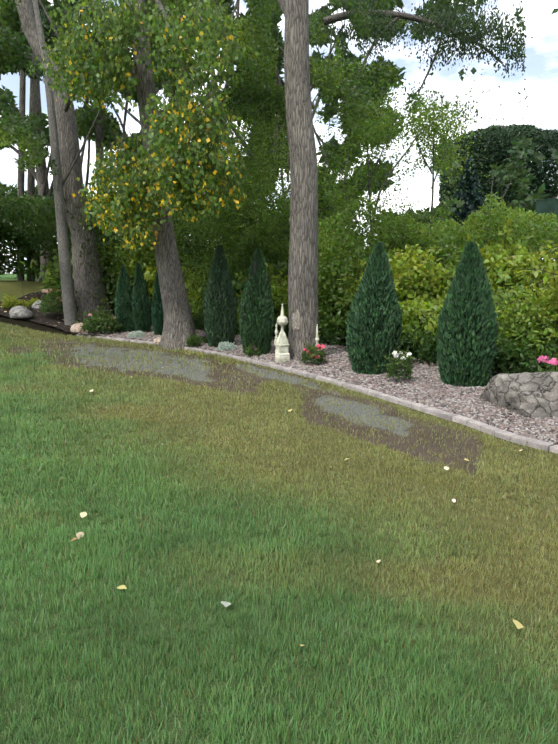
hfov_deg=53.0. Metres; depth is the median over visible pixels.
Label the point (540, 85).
sky
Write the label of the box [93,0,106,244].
tree trunk
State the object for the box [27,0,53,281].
tree trunk
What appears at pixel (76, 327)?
edge rock
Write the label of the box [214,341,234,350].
silver plant mound
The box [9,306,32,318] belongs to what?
rock
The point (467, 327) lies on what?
arborvitae
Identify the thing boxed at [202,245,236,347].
arborvitae
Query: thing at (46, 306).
hydrangea shrub
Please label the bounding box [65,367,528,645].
fallen leaves
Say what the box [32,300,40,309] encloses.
rock
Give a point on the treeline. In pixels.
(495, 141)
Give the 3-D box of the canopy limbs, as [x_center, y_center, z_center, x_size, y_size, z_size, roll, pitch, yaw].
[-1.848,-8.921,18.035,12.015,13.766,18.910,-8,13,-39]
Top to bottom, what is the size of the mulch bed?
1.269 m
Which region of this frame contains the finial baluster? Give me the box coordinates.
[274,323,278,352]
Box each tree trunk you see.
[15,0,115,321]
[17,25,25,279]
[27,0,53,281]
[27,88,34,280]
[32,0,77,325]
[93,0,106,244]
[128,0,195,349]
[284,0,318,360]
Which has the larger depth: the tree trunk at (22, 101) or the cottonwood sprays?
the tree trunk at (22, 101)
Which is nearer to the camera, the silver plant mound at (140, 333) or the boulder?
the boulder
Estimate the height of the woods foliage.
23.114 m
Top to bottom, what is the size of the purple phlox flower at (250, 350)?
0.298 m
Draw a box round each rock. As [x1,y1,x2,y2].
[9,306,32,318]
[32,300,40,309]
[70,323,87,332]
[154,337,160,343]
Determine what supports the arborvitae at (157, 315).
on the pebbles
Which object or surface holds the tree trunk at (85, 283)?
on the ground at (10, 284)
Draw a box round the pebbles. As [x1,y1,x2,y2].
[79,326,557,443]
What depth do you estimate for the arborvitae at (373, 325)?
8.13 m
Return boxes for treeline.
[438,123,557,256]
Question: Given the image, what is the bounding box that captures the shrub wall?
[20,218,557,377]
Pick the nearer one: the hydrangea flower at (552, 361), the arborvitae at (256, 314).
the hydrangea flower at (552, 361)
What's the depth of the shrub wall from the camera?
10.93 m
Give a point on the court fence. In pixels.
(545, 207)
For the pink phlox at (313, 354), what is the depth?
9.16 m
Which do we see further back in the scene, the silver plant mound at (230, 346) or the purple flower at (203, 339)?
the purple flower at (203, 339)
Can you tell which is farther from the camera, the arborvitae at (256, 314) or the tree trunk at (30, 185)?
the tree trunk at (30, 185)
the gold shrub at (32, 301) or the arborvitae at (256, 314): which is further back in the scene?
the gold shrub at (32, 301)
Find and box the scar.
[292,310,299,330]
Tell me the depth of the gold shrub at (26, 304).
15.71 m
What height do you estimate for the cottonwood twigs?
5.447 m
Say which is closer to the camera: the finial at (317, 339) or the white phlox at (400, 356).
the white phlox at (400, 356)
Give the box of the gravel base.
[241,356,557,444]
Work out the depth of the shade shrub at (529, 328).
11.03 m
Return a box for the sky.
[0,0,557,273]
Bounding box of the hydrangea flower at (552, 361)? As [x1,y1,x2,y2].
[537,351,557,371]
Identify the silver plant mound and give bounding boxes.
[127,330,145,337]
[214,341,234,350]
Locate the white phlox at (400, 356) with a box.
[376,347,414,380]
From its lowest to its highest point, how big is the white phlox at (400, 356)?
0.481 m
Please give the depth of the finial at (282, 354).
9.50 m
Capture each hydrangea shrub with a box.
[37,285,80,314]
[76,305,124,332]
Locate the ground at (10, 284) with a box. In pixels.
[0,274,557,743]
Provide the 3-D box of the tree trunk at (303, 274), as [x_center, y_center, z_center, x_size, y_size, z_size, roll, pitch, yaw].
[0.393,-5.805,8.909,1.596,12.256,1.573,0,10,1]
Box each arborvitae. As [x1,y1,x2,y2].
[114,265,134,331]
[131,263,150,332]
[151,272,163,334]
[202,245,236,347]
[237,248,274,354]
[345,242,402,374]
[436,241,498,386]
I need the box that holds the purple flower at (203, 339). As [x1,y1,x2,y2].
[200,335,207,342]
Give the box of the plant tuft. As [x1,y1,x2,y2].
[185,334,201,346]
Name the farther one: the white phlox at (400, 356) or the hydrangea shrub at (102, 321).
the hydrangea shrub at (102, 321)
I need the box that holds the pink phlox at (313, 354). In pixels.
[300,341,333,365]
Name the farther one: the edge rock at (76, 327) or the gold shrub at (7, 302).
the gold shrub at (7, 302)
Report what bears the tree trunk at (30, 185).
on the ground at (10, 284)
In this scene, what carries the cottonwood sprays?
attached to the tree trunk at (178, 327)
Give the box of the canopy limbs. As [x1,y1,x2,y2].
[0,0,515,260]
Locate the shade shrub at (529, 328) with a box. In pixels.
[430,287,557,355]
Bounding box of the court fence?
[534,198,557,247]
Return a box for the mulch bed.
[0,291,114,335]
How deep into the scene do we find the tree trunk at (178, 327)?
11.46 m
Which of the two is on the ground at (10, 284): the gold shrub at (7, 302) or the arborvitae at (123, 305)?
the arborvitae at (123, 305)
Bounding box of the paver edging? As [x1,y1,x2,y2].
[77,334,557,453]
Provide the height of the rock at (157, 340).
0.161 m
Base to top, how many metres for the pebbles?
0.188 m
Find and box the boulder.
[480,372,557,418]
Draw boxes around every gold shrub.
[0,293,21,308]
[10,299,30,308]
[27,297,38,305]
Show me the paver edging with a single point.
(504, 434)
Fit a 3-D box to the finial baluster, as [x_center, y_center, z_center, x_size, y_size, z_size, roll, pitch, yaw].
[-0.043,-0.537,10.053,0.094,0.680,0.094,0,10,1]
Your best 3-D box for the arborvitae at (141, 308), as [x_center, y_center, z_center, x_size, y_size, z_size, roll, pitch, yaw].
[-3.448,-1.767,14.027,0.418,1.842,0.440,0,10,1]
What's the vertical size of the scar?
0.458 m
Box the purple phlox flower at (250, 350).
[242,342,261,356]
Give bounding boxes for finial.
[275,304,289,362]
[315,324,321,350]
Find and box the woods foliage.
[0,0,557,335]
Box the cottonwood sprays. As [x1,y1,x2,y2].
[30,0,257,250]
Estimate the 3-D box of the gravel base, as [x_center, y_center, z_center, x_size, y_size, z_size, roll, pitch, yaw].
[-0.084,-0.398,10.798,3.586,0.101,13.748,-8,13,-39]
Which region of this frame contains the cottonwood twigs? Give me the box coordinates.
[49,0,242,246]
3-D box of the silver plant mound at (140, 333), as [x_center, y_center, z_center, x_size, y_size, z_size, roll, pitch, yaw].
[-3.378,-0.903,13.255,0.468,0.195,0.501,-6,12,-31]

